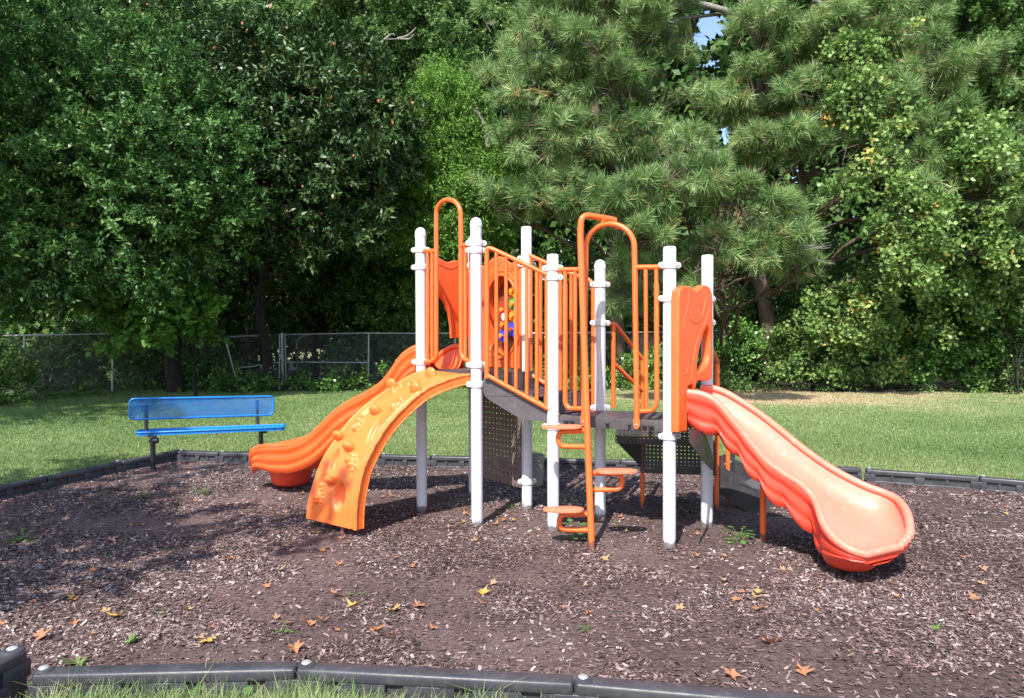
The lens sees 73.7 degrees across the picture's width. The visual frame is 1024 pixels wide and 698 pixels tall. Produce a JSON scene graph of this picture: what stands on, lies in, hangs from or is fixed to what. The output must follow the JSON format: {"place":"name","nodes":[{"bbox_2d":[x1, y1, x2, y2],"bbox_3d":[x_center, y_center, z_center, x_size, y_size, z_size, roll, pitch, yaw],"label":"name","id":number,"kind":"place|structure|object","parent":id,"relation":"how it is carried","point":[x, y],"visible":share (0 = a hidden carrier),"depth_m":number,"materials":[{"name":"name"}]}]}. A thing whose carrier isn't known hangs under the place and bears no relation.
{"place":"outdoors","nodes":[
{"label":"outdoors","id":0,"kind":"place"},
{"bbox_2d":[15,659,597,697],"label":"grass","id":1,"kind":"structure","parent":0,"point":[307,694],"depth_m":2.90,"materials":[{"name":"green plant"}]},
{"bbox_2d":[173,685,201,693],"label":"weed","id":2,"kind":"object","parent":1,"relation":"on","point":[197,690],"visible":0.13,"depth_m":2.97,"materials":[{"name":"green plant"}]},
{"bbox_2d":[221,661,261,697],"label":"weed","id":3,"kind":"object","parent":1,"relation":"on","point":[246,689],"visible":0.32,"depth_m":2.95,"materials":[{"name":"green plant"}]},
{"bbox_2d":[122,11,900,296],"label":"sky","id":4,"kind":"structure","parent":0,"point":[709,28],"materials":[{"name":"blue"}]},
{"bbox_2d":[0,345,1023,484],"bbox_3d":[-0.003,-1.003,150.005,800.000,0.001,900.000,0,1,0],"label":"lawn","id":5,"kind":"structure","parent":0,"point":[289,372],"depth_m":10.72,"materials":[{"name":"plant"}]},
{"bbox_2d":[0,645,30,697],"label":"border timber","id":6,"kind":"object","parent":5,"relation":"on","point":[15,664],"visible":1,"depth_m":2.96,"materials":[{"name":"black plastic"}]},
{"bbox_2d":[0,340,51,406],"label":"shrub","id":7,"kind":"object","parent":5,"relation":"on","point":[18,375],"visible":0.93,"depth_m":16.65,"materials":[{"name":"green plant"}]},
{"bbox_2d":[0,315,116,400],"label":"shrub","id":8,"kind":"object","parent":5,"relation":"on","point":[71,327],"visible":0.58,"depth_m":21.36,"materials":[{"name":"green plant"}]},
{"bbox_2d":[0,0,273,380],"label":"oak tree","id":9,"kind":"object","parent":5,"relation":"on","point":[124,5],"visible":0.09,"depth_m":24.20,"materials":[{"name":"green plant"}]},
{"bbox_2d":[0,0,296,392],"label":"broadleaf tree","id":10,"kind":"object","parent":5,"relation":"on","point":[122,169],"visible":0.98,"depth_m":15.96,"materials":[{"name":"green plant"}]},
{"bbox_2d":[120,449,178,471],"bbox_3d":[-4.477,1.441,8.474,0.085,0.288,0.854,0,1,21],"label":"border timber","id":11,"kind":"object","parent":5,"relation":"on","point":[136,463],"visible":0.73,"depth_m":8.38,"materials":[{"name":"black plastic"}]},
{"bbox_2d":[67,257,232,396],"bbox_3d":[-9.028,-0.465,17.128,3.697,3.808,2.918,-1,1,-40],"label":"maple sapling","id":12,"kind":"object","parent":5,"relation":"on","point":[167,328],"visible":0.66,"depth_m":16.73,"materials":[{"name":"green plant"}]},
{"bbox_2d":[80,321,244,390],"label":"shrub","id":13,"kind":"object","parent":5,"relation":"on","point":[146,356],"visible":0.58,"depth_m":21.07,"materials":[{"name":"green plant"}]},
{"bbox_2d":[28,661,298,697],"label":"border timber","id":14,"kind":"object","parent":5,"relation":"on","point":[241,673],"visible":0.84,"depth_m":2.98,"materials":[{"name":"black plastic"}]},
{"bbox_2d":[99,215,267,371],"bbox_3d":[-12.039,-2.469,24.831,7.226,7.586,4.809,0,1,0],"label":"understorey tree","id":15,"kind":"object","parent":5,"relation":"on","point":[207,269],"visible":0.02,"depth_m":25.00,"materials":[{"name":"green plant"}]},
{"bbox_2d":[128,395,285,469],"bbox_3d":[-3.874,1.085,8.762,1.882,0.948,0.811,-1,1,-23],"label":"park bench","id":16,"kind":"object","parent":5,"relation":"on","point":[227,409],"visible":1,"depth_m":8.90,"materials":[{"name":"blue metal"}]},
{"bbox_2d":[197,234,234,380],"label":"ivy clad tree","id":17,"kind":"object","parent":5,"relation":"on","point":[220,284],"visible":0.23,"depth_m":22.42,"materials":[{"name":"green plant"}]},
{"bbox_2d":[146,229,320,362],"bbox_3d":[-10.085,-2.164,24.921,6.030,6.960,5.559,-1,1,-35],"label":"understorey tree","id":18,"kind":"object","parent":5,"relation":"on","point":[237,316],"visible":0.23,"depth_m":24.66,"materials":[{"name":"green plant"}]},
{"bbox_2d":[0,332,467,391],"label":"chain link fence","id":19,"kind":"object","parent":5,"relation":"on","point":[283,343],"visible":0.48,"depth_m":21.91,"materials":[{"name":"metal"}]},
{"bbox_2d":[237,241,260,382],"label":"ivy clad tree","id":20,"kind":"object","parent":5,"relation":"on","point":[253,278],"visible":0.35,"depth_m":22.86,"materials":[{"name":"green plant"}]},
{"bbox_2d":[129,0,441,382],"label":"magnolia tree","id":21,"kind":"object","parent":5,"relation":"on","point":[325,168],"visible":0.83,"depth_m":18.52,"materials":[{"name":"green plant"}]},
{"bbox_2d":[176,355,399,393],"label":"shrub","id":22,"kind":"object","parent":5,"relation":"on","point":[252,386],"visible":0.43,"depth_m":20.32,"materials":[{"name":"green plant"}]},
{"bbox_2d":[198,224,387,379],"bbox_3d":[-8.103,-2.246,25.711,5.958,7.093,5.546,1,1,39],"label":"understorey tree","id":23,"kind":"object","parent":5,"relation":"on","point":[312,317],"visible":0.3,"depth_m":25.62,"materials":[{"name":"green plant"}]},
{"bbox_2d":[321,311,360,382],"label":"ivy clad tree","id":24,"kind":"object","parent":5,"relation":"on","point":[339,354],"visible":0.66,"depth_m":24.18,"materials":[{"name":"green plant"}]},
{"bbox_2d":[171,0,519,380],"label":"sweetgum tree","id":25,"kind":"object","parent":5,"relation":"on","point":[385,17],"visible":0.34,"depth_m":23.63,"materials":[{"name":"green plant"}]},
{"bbox_2d":[295,335,308,348],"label":"dead branch","id":26,"kind":"object","parent":25,"relation":"attached to","point":[298,339],"visible":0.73,"depth_m":23.17,"materials":[{"name":"grey plant"}]},
{"bbox_2d":[358,28,415,54],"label":"dead branch","id":27,"kind":"object","parent":25,"relation":"attached to","point":[399,38],"visible":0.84,"depth_m":21.31,"materials":[{"name":"grey wood"}]},
{"bbox_2d":[282,199,445,353],"bbox_3d":[-5.238,-2.808,24.625,7.205,8.214,5.623,0,1,0],"label":"understorey tree","id":28,"kind":"object","parent":5,"relation":"on","point":[343,287],"visible":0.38,"depth_m":23.86,"materials":[{"name":"green plant"}]},
{"bbox_2d":[375,454,380,465],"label":"border timber","id":29,"kind":"object","parent":5,"relation":"on","point":[378,462],"visible":0.16,"depth_m":8.43,"materials":[{"name":"black plastic"}]},
{"bbox_2d":[338,179,455,330],"bbox_3d":[-3.636,-2.441,24.559,5.852,7.473,4.401,0,1,15],"label":"understorey tree","id":30,"kind":"object","parent":5,"relation":"on","point":[409,282],"visible":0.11,"depth_m":23.46,"materials":[{"name":"green plant"}]},
{"bbox_2d":[294,659,572,697],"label":"border timber","id":31,"kind":"object","parent":5,"relation":"on","point":[387,678],"visible":0.88,"depth_m":2.94,"materials":[{"name":"black plastic"}]},
{"bbox_2d":[351,245,544,376],"bbox_3d":[-1.912,-0.970,23.431,7.248,5.493,3.454,0,1,9],"label":"shrub","id":32,"kind":"object","parent":5,"relation":"on","point":[366,316],"visible":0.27,"depth_m":23.25,"materials":[{"name":"green plant"}]},
{"bbox_2d":[382,41,539,344],"bbox_3d":[-1.697,-4.109,21.165,5.725,10.969,4.029,0,1,0],"label":"cedar tree","id":33,"kind":"object","parent":5,"relation":"on","point":[454,151],"visible":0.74,"depth_m":20.27,"materials":[{"name":"green plant"}]},
{"bbox_2d":[467,106,494,147],"bbox_3d":[-0.908,-6.593,20.288,1.012,1.246,0.130,0,1,0],"label":"broken limb","id":34,"kind":"object","parent":33,"relation":"attached to","point":[487,137],"visible":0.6,"depth_m":20.25,"materials":[{"name":"grey plant"}]},
{"bbox_2d":[0,460,1023,697],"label":"mulch bed","id":35,"kind":"object","parent":5,"relation":"on","point":[525,635],"visible":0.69,"depth_m":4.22,"materials":[{"name":"brown wood"}]},
{"bbox_2d":[1,527,42,541],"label":"weed","id":36,"kind":"object","parent":35,"relation":"on","point":[21,539],"visible":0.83,"depth_m":5.33,"materials":[{"name":"green plant"}]},
{"bbox_2d":[0,475,47,499],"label":"border timber","id":37,"kind":"object","parent":35,"relation":"on","point":[18,488],"visible":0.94,"depth_m":6.93,"materials":[{"name":"black plastic"}]},
{"bbox_2d":[33,627,52,640],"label":"fallen leaf","id":38,"kind":"object","parent":35,"relation":"on","point":[40,633],"visible":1,"depth_m":3.60,"materials":[{"name":"orange plant"}]},
{"bbox_2d":[60,656,87,665],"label":"fallen leaf","id":39,"kind":"object","parent":35,"relation":"on","point":[76,660],"visible":0.98,"depth_m":3.31,"materials":[{"name":"green plant"}]},
{"bbox_2d":[69,618,79,624],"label":"fallen leaf","id":40,"kind":"object","parent":35,"relation":"on","point":[74,622],"visible":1,"depth_m":3.77,"materials":[{"name":"orange plant"}]},
{"bbox_2d":[46,460,122,488],"bbox_3d":[-4.769,1.456,7.633,0.085,0.288,0.931,0,1,18],"label":"border timber","id":41,"kind":"object","parent":35,"relation":"on","point":[74,476],"visible":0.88,"depth_m":7.58,"materials":[{"name":"black plastic"}]},
{"bbox_2d":[101,607,111,612],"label":"fallen leaf","id":42,"kind":"object","parent":35,"relation":"on","point":[105,610],"visible":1,"depth_m":3.95,"materials":[{"name":"plant"}]},
{"bbox_2d":[123,632,142,643],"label":"fallen leaf","id":43,"kind":"object","parent":35,"relation":"on","point":[132,637],"visible":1,"depth_m":3.56,"materials":[{"name":"green plant"}]},
{"bbox_2d":[177,449,219,462],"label":"border timber","id":44,"kind":"object","parent":35,"relation":"on","point":[197,456],"visible":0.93,"depth_m":8.72,"materials":[{"name":"black plastic"}]},
{"bbox_2d":[190,485,210,495],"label":"weed","id":45,"kind":"object","parent":35,"relation":"on","point":[202,491],"visible":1,"depth_m":6.95,"materials":[{"name":"green plant"}]},
{"bbox_2d":[198,634,217,642],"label":"fallen leaf","id":46,"kind":"object","parent":35,"relation":"on","point":[208,639],"visible":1,"depth_m":3.58,"materials":[{"name":"yellow plant"}]},
{"bbox_2d":[218,450,248,462],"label":"border timber","id":47,"kind":"object","parent":35,"relation":"on","point":[232,457],"visible":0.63,"depth_m":8.64,"materials":[{"name":"black plastic"}]},
{"bbox_2d":[275,620,293,632],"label":"weed","id":48,"kind":"object","parent":35,"relation":"on","point":[285,629],"visible":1,"depth_m":3.68,"materials":[{"name":"green plant"}]},
{"bbox_2d":[285,640,303,652],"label":"fallen leaf","id":49,"kind":"object","parent":35,"relation":"on","point":[296,647],"visible":1,"depth_m":3.44,"materials":[{"name":"orange plant"}]},
{"bbox_2d":[380,453,430,466],"bbox_3d":[-1.307,1.432,8.416,0.640,0.288,0.085,0,1,9],"label":"border timber","id":50,"kind":"object","parent":35,"relation":"on","point":[397,460],"visible":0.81,"depth_m":8.39,"materials":[{"name":"black plastic"}]},
{"bbox_2d":[412,599,424,605],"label":"fallen leaf","id":51,"kind":"object","parent":35,"relation":"on","point":[418,604],"visible":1,"depth_m":4.00,"materials":[{"name":"orange plant"}]},
{"bbox_2d":[431,454,493,467],"bbox_3d":[-0.605,1.432,8.321,0.776,0.288,0.085,0,1,7],"label":"border timber","id":52,"kind":"object","parent":35,"relation":"on","point":[438,461],"visible":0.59,"depth_m":8.31,"materials":[{"name":"black plastic"}]},
{"bbox_2d":[476,586,489,593],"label":"fallen leaf","id":53,"kind":"object","parent":35,"relation":"on","point":[484,590],"visible":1,"depth_m":4.22,"materials":[{"name":"yellow plant"}]},
{"bbox_2d":[515,452,544,487],"bbox_3d":[0.191,1.289,7.274,0.324,0.327,0.324,0,1,0],"label":"tub","id":54,"kind":"object","parent":35,"relation":"on","point":[538,459],"visible":0.38,"depth_m":7.16,"materials":[{"name":"plastic"}]},
{"bbox_2d":[555,518,587,539],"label":"weed","id":55,"kind":"object","parent":35,"relation":"on","point":[575,533],"visible":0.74,"depth_m":5.37,"materials":[{"name":"green plant"}]},
{"bbox_2d":[249,197,914,571],"bbox_3d":[0.078,0.123,6.151,5.995,2.886,2.349,0,1,19],"label":"playground structure","id":56,"kind":"object","parent":35,"relation":"on","point":[850,523],"visible":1,"depth_m":5.59,"materials":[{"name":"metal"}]},
{"bbox_2d":[675,603,684,609],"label":"fallen leaf","id":57,"kind":"object","parent":35,"relation":"on","point":[681,606],"visible":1,"depth_m":3.95,"materials":[{"name":"beige plant"}]},
{"bbox_2d":[722,667,741,679],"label":"fallen leaf","id":58,"kind":"object","parent":35,"relation":"on","point":[733,673],"visible":1,"depth_m":3.17,"materials":[{"name":"orange plant"}]},
{"bbox_2d":[722,526,755,543],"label":"weed","id":59,"kind":"object","parent":35,"relation":"on","point":[742,541],"visible":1,"depth_m":5.31,"materials":[{"name":"green plant"}]},
{"bbox_2d":[753,603,764,609],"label":"fallen leaf","id":60,"kind":"object","parent":35,"relation":"on","point":[762,606],"visible":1,"depth_m":3.93,"materials":[{"name":"orange plant"}]},
{"bbox_2d":[760,635,778,642],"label":"fallen leaf","id":61,"kind":"object","parent":35,"relation":"on","point":[769,640],"visible":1,"depth_m":3.49,"materials":[{"name":"brown plant"}]},
{"bbox_2d":[795,661,814,675],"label":"fallen leaf","id":62,"kind":"object","parent":35,"relation":"on","point":[805,670],"visible":1,"depth_m":3.21,"materials":[{"name":"orange plant"}]},
{"bbox_2d":[835,651,854,657],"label":"fallen leaf","id":63,"kind":"object","parent":35,"relation":"on","point":[845,656],"visible":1,"depth_m":3.33,"materials":[{"name":"brown plant"}]},
{"bbox_2d":[864,467,978,489],"bbox_3d":[4.332,1.435,7.256,1.044,0.288,0.085,0,1,24],"label":"border timber","id":64,"kind":"object","parent":35,"relation":"on","point":[935,480],"visible":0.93,"depth_m":7.21,"materials":[{"name":"black plastic"}]},
{"bbox_2d":[928,622,940,629],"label":"fallen leaf","id":65,"kind":"object","parent":35,"relation":"on","point":[935,627],"visible":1,"depth_m":3.69,"materials":[{"name":"green plant"}]},
{"bbox_2d":[968,591,978,598],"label":"fallen leaf","id":66,"kind":"object","parent":35,"relation":"on","point":[972,596],"visible":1,"depth_m":4.11,"materials":[{"name":"orange plant"}]},
{"bbox_2d":[0,0,1023,379],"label":"wood","id":67,"kind":"object","parent":5,"relation":"on","point":[722,48],"visible":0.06,"depth_m":27.34,"materials":[{"name":"green plant"}]},
{"bbox_2d":[493,457,546,469],"bbox_3d":[0.149,1.431,8.216,0.745,0.288,0.085,0,1,9],"label":"border timber","id":68,"kind":"object","parent":5,"relation":"on","point":[545,464],"visible":0.01,"depth_m":8.16,"materials":[{"name":"black plastic"}]},
{"bbox_2d":[464,336,699,390],"bbox_3d":[1.569,0.715,21.288,8.908,2.370,2.519,0,1,5],"label":"shrub","id":69,"kind":"object","parent":5,"relation":"on","point":[628,361],"visible":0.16,"depth_m":20.74,"materials":[{"name":"green plant"}]},
{"bbox_2d":[559,457,619,471],"bbox_3d":[0.897,1.431,8.104,0.766,0.288,0.085,0,1,8],"label":"border timber","id":70,"kind":"object","parent":5,"relation":"on","point":[576,464],"visible":0.39,"depth_m":8.09,"materials":[{"name":"black plastic"}]},
{"bbox_2d":[463,0,726,387],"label":"pine tree","id":71,"kind":"object","parent":5,"relation":"on","point":[627,29],"visible":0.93,"depth_m":17.79,"materials":[{"name":"green plant"}]},
{"bbox_2d":[518,235,720,377],"bbox_3d":[2.856,-1.224,22.966,7.992,5.484,3.705,0,1,0],"label":"shrub","id":72,"kind":"object","parent":5,"relation":"on","point":[628,322],"visible":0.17,"depth_m":22.81,"materials":[{"name":"green plant"}]},
{"bbox_2d":[620,458,681,471],"bbox_3d":[1.627,1.431,7.986,0.710,0.288,0.085,0,1,10],"label":"border timber","id":73,"kind":"object","parent":5,"relation":"on","point":[626,463],"visible":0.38,"depth_m":8.00,"materials":[{"name":"black plastic"}]},
{"bbox_2d":[572,674,842,697],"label":"border timber","id":74,"kind":"object","parent":5,"relation":"on","point":[586,686],"visible":0.99,"depth_m":2.82,"materials":[{"name":"black plastic"}]},
{"bbox_2d":[583,114,833,388],"bbox_3d":[5.190,-1.929,16.372,8.275,6.759,5.053,-1,1,-43],"label":"pine tree","id":75,"kind":"object","parent":5,"relation":"on","point":[646,200],"visible":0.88,"depth_m":14.67,"materials":[{"name":"green plant"}]},
{"bbox_2d":[792,223,834,268],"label":"dead twigs","id":76,"kind":"object","parent":75,"relation":"attached to","point":[808,246],"visible":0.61,"depth_m":15.14,"materials":[{"name":"grey wood"}]},
{"bbox_2d":[696,292,800,389],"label":"shrub","id":77,"kind":"object","parent":5,"relation":"on","point":[751,343],"visible":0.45,"depth_m":20.43,"materials":[{"name":"green plant"}]},
{"bbox_2d":[743,283,759,381],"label":"ivy clad tree","id":78,"kind":"object","parent":5,"relation":"on","point":[756,316],"visible":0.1,"depth_m":21.79,"materials":[{"name":"green plant"}]},
{"bbox_2d":[683,228,858,386],"bbox_3d":[8.225,-1.357,21.429,5.752,5.139,3.363,0,1,0],"label":"shrub","id":79,"kind":"object","parent":5,"relation":"on","point":[786,307],"visible":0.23,"depth_m":21.08,"materials":[{"name":"green plant"}]},
{"bbox_2d":[533,329,1011,387],"bbox_3d":[9.540,0.367,21.258,19.023,2.036,0.085,0,1,6],"label":"chain link fence","id":80,"kind":"object","parent":5,"relation":"on","point":[641,332],"visible":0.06,"depth_m":21.75,"materials":[{"name":"metal"}]},
{"bbox_2d":[785,154,807,385],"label":"ivy clad tree","id":81,"kind":"object","parent":5,"relation":"on","point":[799,167],"visible":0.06,"depth_m":22.09,"materials":[{"name":"green plant"}]},
{"bbox_2d":[752,320,864,391],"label":"shrub","id":82,"kind":"object","parent":5,"relation":"on","point":[797,365],"visible":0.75,"depth_m":19.88,"materials":[{"name":"green plant"}]},
{"bbox_2d":[835,466,861,479],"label":"border timber","id":83,"kind":"object","parent":5,"relation":"on","point":[855,472],"visible":0.23,"depth_m":7.52,"materials":[{"name":"black plastic"}]},
{"bbox_2d":[687,0,1023,387],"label":"pine tree","id":84,"kind":"object","parent":5,"relation":"on","point":[797,39],"visible":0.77,"depth_m":17.52,"materials":[{"name":"green plant"}]},
{"bbox_2d":[665,0,827,23],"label":"tree limb","id":85,"kind":"object","parent":84,"relation":"attached to","point":[718,9],"visible":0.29,"depth_m":19.80,"materials":[{"name":"grey plant"}]},
{"bbox_2d":[762,112,923,216],"bbox_3d":[8.015,-4.514,16.801,3.575,2.540,1.357,0,1,13],"label":"climbing vine","id":86,"kind":"object","parent":84,"relation":"attached to","point":[878,162],"visible":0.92,"depth_m":16.55,"materials":[{"name":"green plant"}]},
{"bbox_2d":[785,256,910,387],"bbox_3d":[9.319,-0.719,18.840,2.844,3.632,2.749,1,1,44],"label":"climbing vine","id":87,"kind":"object","parent":84,"relation":"attached to","point":[845,328],"visible":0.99,"depth_m":18.52,"materials":[{"name":"green plant"}]},
{"bbox_2d":[811,0,934,145],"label":"climbing vine","id":88,"kind":"object","parent":84,"relation":"attached to","point":[870,50],"visible":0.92,"depth_m":16.94,"materials":[{"name":"green plant"}]},
{"bbox_2d":[853,175,972,305],"bbox_3d":[9.665,-2.609,16.456,2.432,3.137,1.855,0,1,12],"label":"climbing vine","id":89,"kind":"object","parent":84,"relation":"attached to","point":[930,209],"visible":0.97,"depth_m":16.42,"materials":[{"name":"green plant"}]},
{"bbox_2d":[865,246,1023,387],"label":"climbing vine","id":90,"kind":"object","parent":84,"relation":"attached to","point":[960,286],"visible":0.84,"depth_m":18.19,"materials":[{"name":"green plant"}]},
{"bbox_2d":[923,104,1023,274],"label":"climbing vine","id":91,"kind":"object","parent":84,"relation":"attached to","point":[967,154],"visible":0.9,"depth_m":16.44,"materials":[{"name":"green plant"}]},
{"bbox_2d":[699,363,1023,394],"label":"shrub","id":92,"kind":"object","parent":5,"relation":"on","point":[972,387],"visible":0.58,"depth_m":19.38,"materials":[{"name":"green plant"}]},
{"bbox_2d":[851,259,996,389],"bbox_3d":[11.928,-0.635,20.194,4.422,4.312,2.773,0,1,0],"label":"shrub","id":93,"kind":"object","parent":5,"relation":"on","point":[926,357],"visible":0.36,"depth_m":19.55,"materials":[{"name":"green plant"}]},
{"bbox_2d":[889,0,1023,385],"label":"elm tree","id":94,"kind":"object","parent":5,"relation":"on","point":[1001,20],"visible":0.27,"depth_m":19.29,"materials":[{"name":"green plant"}]},
{"bbox_2d":[924,259,1023,391],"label":"shrub","id":95,"kind":"object","parent":5,"relation":"on","point":[984,351],"visible":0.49,"depth_m":19.14,"materials":[{"name":"green plant"}]},
{"bbox_2d":[967,280,1023,394],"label":"shrub","id":96,"kind":"object","parent":5,"relation":"on","point":[1014,315],"visible":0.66,"depth_m":18.45,"materials":[{"name":"green plant"}]},
{"bbox_2d":[979,475,1023,493],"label":"border timber","id":97,"kind":"object","parent":5,"relation":"on","point":[1008,485],"visible":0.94,"depth_m":6.92,"materials":[{"name":"black plastic"}]}
]}

